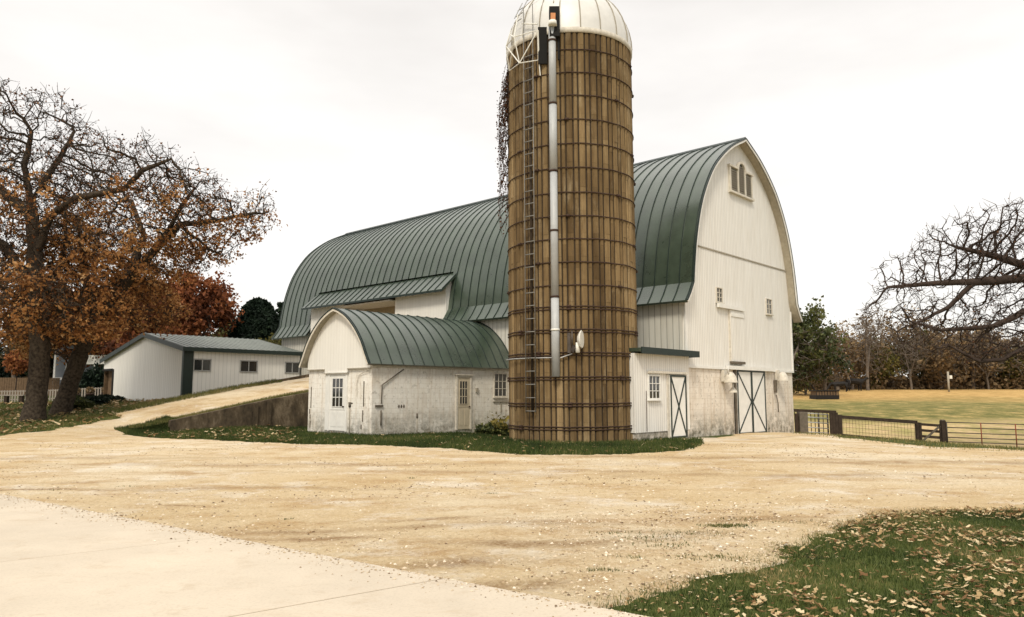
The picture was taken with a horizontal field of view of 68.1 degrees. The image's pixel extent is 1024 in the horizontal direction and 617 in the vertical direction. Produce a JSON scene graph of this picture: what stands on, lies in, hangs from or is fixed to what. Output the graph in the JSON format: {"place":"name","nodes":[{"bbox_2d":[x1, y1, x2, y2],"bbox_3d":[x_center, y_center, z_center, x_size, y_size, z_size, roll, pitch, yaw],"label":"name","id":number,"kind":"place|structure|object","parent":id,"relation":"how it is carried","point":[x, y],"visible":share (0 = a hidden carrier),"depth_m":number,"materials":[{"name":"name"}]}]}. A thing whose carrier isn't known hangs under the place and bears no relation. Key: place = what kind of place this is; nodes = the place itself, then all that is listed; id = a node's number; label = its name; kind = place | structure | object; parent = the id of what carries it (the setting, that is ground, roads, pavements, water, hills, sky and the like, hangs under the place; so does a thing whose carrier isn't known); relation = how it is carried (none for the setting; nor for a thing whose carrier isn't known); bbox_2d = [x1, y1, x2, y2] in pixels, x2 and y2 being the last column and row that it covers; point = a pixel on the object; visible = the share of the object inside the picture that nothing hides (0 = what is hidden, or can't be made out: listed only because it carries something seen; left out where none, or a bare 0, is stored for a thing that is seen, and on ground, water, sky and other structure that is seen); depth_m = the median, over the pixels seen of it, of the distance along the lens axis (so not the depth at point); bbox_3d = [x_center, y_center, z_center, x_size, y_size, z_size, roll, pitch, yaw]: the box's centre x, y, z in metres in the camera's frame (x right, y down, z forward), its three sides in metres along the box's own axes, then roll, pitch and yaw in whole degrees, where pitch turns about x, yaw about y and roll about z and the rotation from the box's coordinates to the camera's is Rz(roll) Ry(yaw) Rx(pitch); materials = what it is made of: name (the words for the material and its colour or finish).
{"place":"outdoors","nodes":[
{"label":"outdoors","id":0,"kind":"place"},
{"bbox_2d":[0,494,647,616],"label":"driveway","id":1,"kind":"structure","parent":0,"point":[75,564],"depth_m":6.29,"materials":[{"name":"concrete"}]},
{"bbox_2d":[0,493,646,616],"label":"stones","id":2,"kind":"object","parent":1,"relation":"on","point":[565,605],"visible":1,"depth_m":7.25,"materials":[{"name":"beige stone"}]},
{"bbox_2d":[121,424,704,454],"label":"grass","id":3,"kind":"structure","parent":0,"point":[509,445],"depth_m":24.18,"materials":[{"name":"green plant"}]},
{"bbox_2d":[0,389,1023,616],"bbox_3d":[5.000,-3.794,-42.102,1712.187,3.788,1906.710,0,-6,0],"label":"ground","id":4,"kind":"structure","parent":0,"point":[936,406],"depth_m":32.14,"materials":[{"name":"green plant"}]},
{"bbox_2d":[0,395,24,403],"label":"bench","id":5,"kind":"object","parent":4,"relation":"on","point":[7,398],"visible":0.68,"depth_m":43.63,"materials":[{"name":"paint"}]},
{"bbox_2d":[1,349,28,393],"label":"tree","id":6,"kind":"object","parent":4,"relation":"on","point":[13,362],"visible":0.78,"depth_m":56.57,"materials":[{"name":"orange plant"}]},
{"bbox_2d":[0,315,53,378],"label":"leafy tree","id":7,"kind":"object","parent":4,"relation":"on","point":[26,373],"visible":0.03,"depth_m":70.74,"materials":[{"name":"brown plant"}]},
{"bbox_2d":[0,343,53,381],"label":"undergrowth","id":8,"kind":"object","parent":4,"relation":"on","point":[3,374],"visible":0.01,"depth_m":74.65,"materials":[{"name":"green plant"}]},
{"bbox_2d":[0,334,53,377],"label":"tree","id":9,"kind":"object","parent":4,"relation":"on","point":[6,351],"visible":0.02,"depth_m":70.10,"materials":[{"name":"brown plant"}]},
{"bbox_2d":[0,378,59,395],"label":"board fence","id":10,"kind":"object","parent":4,"relation":"on","point":[6,384],"visible":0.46,"depth_m":63.67,"materials":[{"name":"brown wood"}]},
{"bbox_2d":[0,387,101,401],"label":"picket fence","id":11,"kind":"object","parent":4,"relation":"on","point":[23,391],"visible":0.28,"depth_m":51.13,"materials":[{"name":"paint"}]},
{"bbox_2d":[0,287,131,368],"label":"maple tree","id":12,"kind":"object","parent":4,"relation":"on","point":[95,353],"visible":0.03,"depth_m":62.57,"materials":[{"name":"orange plant"}]},
{"bbox_2d":[48,395,94,410],"bbox_3d":[-21.824,4.661,37.697,2.280,0.956,1.798,0,-6,0],"label":"shrub","id":13,"kind":"object","parent":4,"relation":"on","point":[80,402],"visible":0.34,"depth_m":37.39,"materials":[{"name":"green plant"}]},
{"bbox_2d":[53,335,107,385],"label":"house","id":14,"kind":"structure","parent":4,"relation":"on","point":[59,370],"depth_m":66.31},
{"bbox_2d":[0,397,174,433],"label":"grass","id":15,"kind":"structure","parent":4,"relation":"on","point":[47,409],"depth_m":33.76,"materials":[{"name":"green plant"}]},
{"bbox_2d":[85,386,95,396],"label":"shrub","id":16,"kind":"object","parent":4,"relation":"on","point":[91,392],"visible":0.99,"depth_m":49.61,"materials":[{"name":"brown plant"}]},
{"bbox_2d":[0,395,181,433],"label":"fallen leaves","id":17,"kind":"object","parent":4,"relation":"on","point":[62,413],"visible":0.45,"depth_m":34.05,"materials":[{"name":"brown plant"}]},
{"bbox_2d":[79,360,103,396],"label":"shrub","id":18,"kind":"object","parent":4,"relation":"on","point":[93,377],"visible":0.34,"depth_m":56.08,"materials":[{"name":"green plant"}]},
{"bbox_2d":[82,395,111,405],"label":"shrub","id":19,"kind":"object","parent":4,"relation":"on","point":[99,400],"visible":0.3,"depth_m":40.41,"materials":[{"name":"green plant"}]},
{"bbox_2d":[0,78,214,421],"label":"oak tree","id":20,"kind":"object","parent":4,"relation":"on","point":[34,255],"visible":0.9,"depth_m":32.76,"materials":[{"name":"brown plant"}]},
{"bbox_2d":[91,393,125,402],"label":"shrub","id":21,"kind":"object","parent":4,"relation":"on","point":[113,397],"visible":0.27,"depth_m":42.99,"materials":[{"name":"green plant"}]},
{"bbox_2d":[0,152,287,415],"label":"oak tree","id":22,"kind":"object","parent":4,"relation":"on","point":[137,273],"visible":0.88,"depth_m":34.61,"materials":[{"name":"brown plant"}]},
{"bbox_2d":[114,414,177,433],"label":"grass","id":23,"kind":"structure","parent":4,"relation":"on","point":[161,426],"depth_m":30.98,"materials":[{"name":"green plant"}]},
{"bbox_2d":[94,267,244,357],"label":"maple tree","id":24,"kind":"object","parent":4,"relation":"on","point":[208,310],"visible":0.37,"depth_m":61.40,"materials":[{"name":"brown plant"}]},
{"bbox_2d":[66,379,281,420],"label":"grass","id":25,"kind":"structure","parent":4,"relation":"on","point":[171,399],"depth_m":35.70,"materials":[{"name":"green plant"}]},
{"bbox_2d":[99,333,301,400],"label":"pole shed","id":26,"kind":"structure","parent":4,"relation":"on","point":[148,366],"depth_m":42.68,"materials":[{"name":"metal"}]},
{"bbox_2d":[193,358,211,370],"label":"window","id":27,"kind":"structure","parent":26,"relation":"in","point":[198,364],"depth_m":40.62,"materials":[{"name":"black glass"}]},
{"bbox_2d":[239,360,257,372],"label":"window","id":28,"kind":"structure","parent":26,"relation":"in","point":[245,365],"depth_m":42.57,"materials":[{"name":"black glass"}]},
{"bbox_2d":[285,362,299,372],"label":"window","id":29,"kind":"structure","parent":26,"relation":"in","point":[290,367],"depth_m":44.60,"materials":[{"name":"black glass"}]},
{"bbox_2d":[111,377,308,428],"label":"ramp","id":30,"kind":"structure","parent":4,"relation":"on","point":[193,405],"depth_m":35.10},
{"bbox_2d":[128,389,308,427],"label":"grass","id":31,"kind":"structure","parent":30,"relation":"on","point":[154,422],"depth_m":32.74,"materials":[{"name":"green plant"}]},
{"bbox_2d":[259,374,308,384],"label":"ramp curb","id":32,"kind":"structure","parent":30,"relation":"on","point":[297,377],"depth_m":40.48,"materials":[{"name":"concrete"}]},
{"bbox_2d":[209,324,230,337],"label":"yellowing tree","id":33,"kind":"object","parent":4,"relation":"on","point":[222,332],"visible":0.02,"depth_m":73.19,"materials":[{"name":"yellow plant"}]},
{"bbox_2d":[144,424,298,441],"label":"fallen leaves","id":34,"kind":"object","parent":4,"relation":"on","point":[238,433],"visible":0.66,"depth_m":27.98,"materials":[{"name":"brown plant"}]},
{"bbox_2d":[168,392,308,431],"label":"retaining wall","id":35,"kind":"structure","parent":4,"relation":"on","point":[290,410],"depth_m":33.67,"materials":[{"name":"concrete"}]},
{"bbox_2d":[227,296,281,342],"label":"round evergreen","id":36,"kind":"object","parent":4,"relation":"on","point":[259,318],"visible":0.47,"depth_m":66.98,"materials":[{"name":"green plant"}]},
{"bbox_2d":[255,332,281,344],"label":"yellowing tree","id":37,"kind":"object","parent":4,"relation":"on","point":[277,341],"visible":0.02,"depth_m":61.51,"materials":[{"name":"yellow plant"}]},
{"bbox_2d":[275,302,282,319],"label":"spruce tree","id":38,"kind":"object","parent":4,"relation":"on","point":[279,308],"visible":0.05,"depth_m":80.05,"materials":[{"name":"green plant"}]},
{"bbox_2d":[348,402,352,433],"bbox_3d":[-5.918,4.111,27.693,0.156,1.366,0.110,-3,-7,22],"label":"post","id":39,"kind":"object","parent":4,"relation":"on","point":[349,404],"visible":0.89,"depth_m":27.72,"materials":[{"name":"metal"}]},
{"bbox_2d":[298,307,508,434],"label":"milk house","id":40,"kind":"structure","parent":4,"relation":"on","point":[387,373],"depth_m":30.06,"materials":[{"name":"white paint"}]},
{"bbox_2d":[327,372,348,431],"bbox_3d":[-6.775,3.598,29.364,1.333,2.272,0.113,-6,-9,42],"label":"door","id":41,"kind":"structure","parent":40,"relation":"in","point":[337,414],"depth_m":29.35,"materials":[{"name":"white paint"}]},
{"bbox_2d":[455,374,473,429],"bbox_3d":[-1.984,3.862,31.368,0.113,2.272,0.977,-6,-9,42],"label":"door","id":42,"kind":"structure","parent":40,"relation":"in","point":[463,386],"depth_m":31.36,"materials":[{"name":"beige paint"}]},
{"bbox_2d":[493,372,508,397],"bbox_3d":[-0.487,3.353,33.082,0.094,1.103,0.901,-6,-9,42],"label":"window","id":43,"kind":"structure","parent":40,"relation":"in","point":[499,379],"depth_m":33.08,"materials":[{"name":"white glass"}]},
{"bbox_2d":[416,413,417,433],"bbox_3d":[-3.619,4.475,28.871,0.070,0.964,0.090,0,-6,0],"label":"stake","id":44,"kind":"object","parent":4,"relation":"on","point":[417,423],"visible":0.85,"depth_m":28.88,"materials":[{"name":"paint"}]},
{"bbox_2d":[146,426,693,450],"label":"leaf crumbs","id":45,"kind":"object","parent":4,"relation":"on","point":[452,439],"visible":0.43,"depth_m":24.07,"materials":[{"name":"brown plant"}]},
{"bbox_2d":[474,412,508,435],"bbox_3d":[-0.685,4.481,29.466,1.797,1.081,1.517,0,-6,0],"label":"shrub","id":46,"kind":"object","parent":4,"relation":"on","point":[493,426],"visible":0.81,"depth_m":29.12,"materials":[{"name":"green plant"}]},
{"bbox_2d":[0,418,1023,607],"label":"gravel yard","id":47,"kind":"structure","parent":4,"relation":"on","point":[322,519],"depth_m":12.03,"materials":[{"name":"beige gravel"}]},
{"bbox_2d":[41,477,837,571],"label":"weeds","id":48,"kind":"object","parent":47,"relation":"on","point":[715,526],"visible":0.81,"depth_m":8.45,"materials":[{"name":"green plant"}]},
{"bbox_2d":[0,441,1023,601],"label":"stones","id":49,"kind":"object","parent":47,"relation":"on","point":[565,577],"visible":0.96,"depth_m":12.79,"materials":[{"name":"beige stone"}]},
{"bbox_2d":[293,501,937,599],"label":"stones","id":50,"kind":"object","parent":47,"relation":"on","point":[662,567],"visible":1,"depth_m":8.29,"materials":[{"name":"beige stone"}]},
{"bbox_2d":[271,137,802,437],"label":"barn","id":51,"kind":"structure","parent":4,"relation":"on","point":[716,285],"depth_m":33.03,"materials":[{"name":"white wood"}]},
{"bbox_2d":[716,287,724,303],"bbox_3d":[8.277,-0.522,30.153,0.100,0.645,0.570,-6,-9,42],"label":"window","id":52,"kind":"structure","parent":51,"relation":"in","point":[719,291],"depth_m":30.17,"materials":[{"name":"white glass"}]},
{"bbox_2d":[717,303,745,364],"bbox_3d":[8.878,1.050,30.601,0.160,2.360,2.280,-6,-9,42],"label":"hay door","id":53,"kind":"structure","parent":51,"relation":"in","point":[735,318],"depth_m":30.83,"materials":[{"name":"white wood"}]},
{"bbox_2d":[727,161,754,201],"bbox_3d":[9.792,-5.525,32.350,0.141,1.540,2.240,-6,-9,42],"label":"gable window","id":54,"kind":"structure","parent":51,"relation":"in","point":[740,184],"depth_m":32.32,"materials":[{"name":"paint"}]},
{"bbox_2d":[726,365,774,433],"bbox_3d":[9.991,3.841,31.527,0.180,2.820,4.400,-6,-9,42],"label":"double door","id":55,"kind":"structure","parent":51,"relation":"in","point":[750,399],"depth_m":31.41,"materials":[{"name":"white paint"}]},
{"bbox_2d":[765,298,773,315],"bbox_3d":[11.389,-0.065,33.542,0.100,0.735,0.660,-6,-9,42],"label":"window","id":56,"kind":"structure","parent":51,"relation":"in","point":[768,302],"depth_m":33.55,"materials":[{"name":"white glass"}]},
{"bbox_2d":[506,0,637,442],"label":"silo","id":57,"kind":"object","parent":4,"relation":"on","point":[572,308],"visible":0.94,"depth_m":25.25,"materials":[{"name":"wood"}]},
{"bbox_2d":[495,61,509,233],"bbox_3d":[-0.297,-5.758,27.503,0.647,6.547,1.842,0,-6,0],"label":"hanging vine","id":58,"kind":"object","parent":57,"relation":"hanging from","point":[504,106],"visible":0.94,"depth_m":27.32,"materials":[{"name":"brown plant"}]},
{"bbox_2d":[504,347,699,440],"bbox_3d":[2.803,3.513,28.746,7.560,3.650,3.860,-6,-9,42],"label":"lean to","id":59,"kind":"object","parent":4,"relation":"on","point":[660,376],"visible":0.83,"depth_m":26.12,"materials":[{"name":"white wood"}]},
{"bbox_2d":[646,391,646,425],"bbox_3d":[4.495,3.429,25.312,0.023,1.352,0.139,-1,-7,11],"label":"rod","id":60,"kind":"object","parent":59,"relation":"attached to","point":[646,408],"visible":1,"depth_m":25.32,"materials":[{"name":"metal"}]},
{"bbox_2d":[647,375,662,400],"bbox_3d":[4.879,2.703,25.867,0.100,0.885,0.820,-6,-9,42],"label":"window","id":61,"kind":"structure","parent":59,"relation":"in","point":[654,383],"depth_m":25.89,"materials":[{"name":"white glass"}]},
{"bbox_2d":[666,374,687,437],"bbox_3d":[5.899,3.468,26.914,0.095,2.230,1.350,-6,-9,42],"label":"sliding door","id":62,"kind":"structure","parent":59,"relation":"in","point":[677,419],"depth_m":26.80,"materials":[{"name":"white paint"}]},
{"bbox_2d":[794,412,807,432],"bbox_3d":[13.649,5.553,35.803,0.540,1.320,0.380,0,-6,0],"label":"stout post","id":63,"kind":"object","parent":4,"relation":"on","point":[801,421],"visible":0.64,"depth_m":35.67,"materials":[{"name":"brown wood"}]},
{"bbox_2d":[808,413,828,433],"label":"metal gate","id":64,"kind":"structure","parent":63,"relation":"attached to","point":[818,427],"depth_m":36.21,"materials":[{"name":"metal"}]},
{"bbox_2d":[585,506,1023,616],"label":"grass","id":65,"kind":"structure","parent":4,"relation":"on","point":[844,567],"depth_m":6.70,"materials":[{"name":"green plant"}]},
{"bbox_2d":[602,507,1013,616],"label":"leaf crumbs","id":66,"kind":"object","parent":4,"relation":"on","point":[659,609],"visible":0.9,"depth_m":6.79,"materials":[{"name":"brown plant"}]},
{"bbox_2d":[792,341,832,394],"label":"yellowing tree","id":67,"kind":"object","parent":4,"relation":"on","point":[799,385],"visible":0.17,"depth_m":95.27,"materials":[{"name":"green plant"}]},
{"bbox_2d":[794,409,838,434],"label":"gate","id":68,"kind":"structure","parent":4,"relation":"on","point":[833,421],"depth_m":36.66,"materials":[{"name":"brown wood"}]},
{"bbox_2d":[792,308,849,391],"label":"leafy tree","id":69,"kind":"object","parent":4,"relation":"on","point":[820,353],"visible":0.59,"depth_m":89.68,"materials":[{"name":"green plant"}]},
{"bbox_2d":[792,295,855,389],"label":"leafy tree","id":70,"kind":"object","parent":4,"relation":"on","point":[816,312],"visible":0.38,"depth_m":91.50,"materials":[{"name":"green plant"}]},
{"bbox_2d":[809,390,838,398],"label":"hay feeder","id":71,"kind":"object","parent":4,"relation":"on","point":[824,394],"visible":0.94,"depth_m":82.54,"materials":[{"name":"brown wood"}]},
{"bbox_2d":[827,381,848,391],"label":"cow","id":72,"kind":"object","parent":4,"relation":"on","point":[840,383],"visible":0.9,"depth_m":102.29},
{"bbox_2d":[812,321,866,390],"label":"tree","id":73,"kind":"object","parent":4,"relation":"on","point":[846,350],"visible":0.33,"depth_m":105.00,"materials":[{"name":"brown plant"}]},
{"bbox_2d":[815,332,892,389],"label":"tree","id":74,"kind":"object","parent":4,"relation":"on","point":[852,374],"visible":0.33,"depth_m":110.75,"materials":[{"name":"brown plant"}]},
{"bbox_2d":[846,377,868,390],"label":"cow","id":75,"kind":"object","parent":4,"relation":"on","point":[857,381],"visible":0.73,"depth_m":105.26},
{"bbox_2d":[839,331,880,378],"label":"tree","id":76,"kind":"object","parent":4,"relation":"on","point":[855,345],"visible":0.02,"depth_m":129.88,"materials":[{"name":"brown plant"}]},
{"bbox_2d":[702,504,1023,616],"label":"fallen leaves","id":77,"kind":"object","parent":4,"relation":"on","point":[921,609],"visible":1,"depth_m":6.77,"materials":[{"name":"brown plant"}]},
{"bbox_2d":[842,300,888,389],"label":"bare tree","id":78,"kind":"object","parent":4,"relation":"on","point":[867,357],"visible":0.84,"depth_m":107.39,"materials":[{"name":"grey plant"}]},
{"bbox_2d":[838,415,919,440],"bbox_3d":[17.642,5.959,36.462,3.688,1.661,0.197,-1,-7,10],"label":"wire fence","id":79,"kind":"object","parent":4,"relation":"on","point":[884,420],"visible":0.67,"depth_m":36.48,"materials":[{"name":"brown metal"}]},
{"bbox_2d":[859,343,901,389],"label":"yellowing tree","id":80,"kind":"object","parent":4,"relation":"on","point":[892,360],"visible":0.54,"depth_m":112.62,"materials":[{"name":"green plant"}]},
{"bbox_2d":[845,303,945,388],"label":"tree","id":81,"kind":"object","parent":4,"relation":"on","point":[895,336],"visible":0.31,"depth_m":115.26,"materials":[{"name":"brown plant"}]},
{"bbox_2d":[883,328,927,389],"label":"bare tree","id":82,"kind":"object","parent":4,"relation":"on","point":[911,359],"visible":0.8,"depth_m":111.45,"materials":[{"name":"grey plant"}]},
{"bbox_2d":[792,432,1023,450],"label":"grass","id":83,"kind":"structure","parent":4,"relation":"on","point":[940,444],"depth_m":27.32,"materials":[{"name":"green plant"}]},
{"bbox_2d":[793,373,1023,389],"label":"undergrowth","id":84,"kind":"object","parent":4,"relation":"on","point":[901,382],"visible":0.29,"depth_m":112.77,"materials":[{"name":"brown plant"}]},
{"bbox_2d":[884,334,957,375],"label":"tree","id":85,"kind":"object","parent":4,"relation":"on","point":[902,369],"visible":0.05,"depth_m":131.61,"materials":[{"name":"brown plant"}]},
{"bbox_2d":[897,328,946,388],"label":"yellowing tree","id":86,"kind":"object","parent":4,"relation":"on","point":[918,375],"visible":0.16,"depth_m":116.13,"materials":[{"name":"brown plant"}]},
{"bbox_2d":[894,319,974,389],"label":"tree","id":87,"kind":"object","parent":4,"relation":"on","point":[939,366],"visible":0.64,"depth_m":110.29,"materials":[{"name":"brown plant"}]},
{"bbox_2d":[857,196,1023,368],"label":"oak tree","id":88,"kind":"object","parent":4,"relation":"on","point":[987,279],"visible":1,"depth_m":35.19,"materials":[{"name":"brown plant"}]},
{"bbox_2d":[939,420,946,442],"bbox_3d":[20.242,5.986,35.553,0.200,1.530,0.200,0,-6,0],"label":"gate post","id":89,"kind":"object","parent":4,"relation":"on","point":[943,430],"visible":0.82,"depth_m":35.49,"materials":[{"name":"brown wood"}]},
{"bbox_2d":[919,423,941,441],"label":"wooden gate","id":90,"kind":"structure","parent":89,"relation":"attached to","point":[935,430],"depth_m":35.84,"materials":[{"name":"brown wood"}]},
{"bbox_2d":[946,422,1023,448],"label":"tube gate","id":91,"kind":"structure","parent":89,"relation":"attached to","point":[981,433],"depth_m":35.16,"materials":[{"name":"brown metal"}]},
{"bbox_2d":[947,372,951,391],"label":"field post","id":92,"kind":"object","parent":4,"relation":"on","point":[948,378],"visible":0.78,"depth_m":101.49,"materials":[{"name":"paint"}]},
{"bbox_2d":[942,356,968,387],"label":"leafy tree","id":93,"kind":"object","parent":4,"relation":"on","point":[955,367],"visible":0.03,"depth_m":116.50,"materials":[{"name":"brown plant"}]},
{"bbox_2d":[949,315,1017,388],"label":"tree","id":94,"kind":"object","parent":4,"relation":"on","point":[973,369],"visible":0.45,"depth_m":111.89,"materials":[{"name":"brown plant"}]},
{"bbox_2d":[960,339,1011,388],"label":"bare tree","id":95,"kind":"object","parent":4,"relation":"on","point":[987,376],"visible":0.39,"depth_m":111.42,"materials":[{"name":"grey plant"}]},
{"bbox_2d":[953,322,1023,385],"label":"tree","id":96,"kind":"object","parent":4,"relation":"on","point":[999,332],"visible":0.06,"depth_m":116.12,"materials":[{"name":"brown plant"}]},
{"bbox_2d":[991,345,1023,388],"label":"yellowing tree","id":97,"kind":"object","parent":4,"relation":"on","point":[1006,373],"visible":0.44,"depth_m":112.89,"materials":[{"name":"brown plant"}]},
{"bbox_2d":[996,336,1023,381],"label":"tree","id":98,"kind":"object","parent":4,"relation":"on","point":[1015,365],"visible":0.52,"depth_m":111.79,"materials":[{"name":"brown plant"}]},
{"bbox_2d":[0,440,1023,535],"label":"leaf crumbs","id":99,"kind":"object","parent":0,"point":[531,476],"visible":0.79,"depth_m":13.86,"materials":[{"name":"brown plant"}]},
{"bbox_2d":[0,0,1023,376],"label":"sky","id":100,"kind":"structure","parent":0,"point":[869,122],"materials":[{"name":"white"}]},
{"bbox_2d":[667,435,832,440],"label":"pavement","id":101,"kind":"structure","parent":0,"point":[740,439],"depth_m":26.23,"materials":[{"name":"concrete"}]}
]}

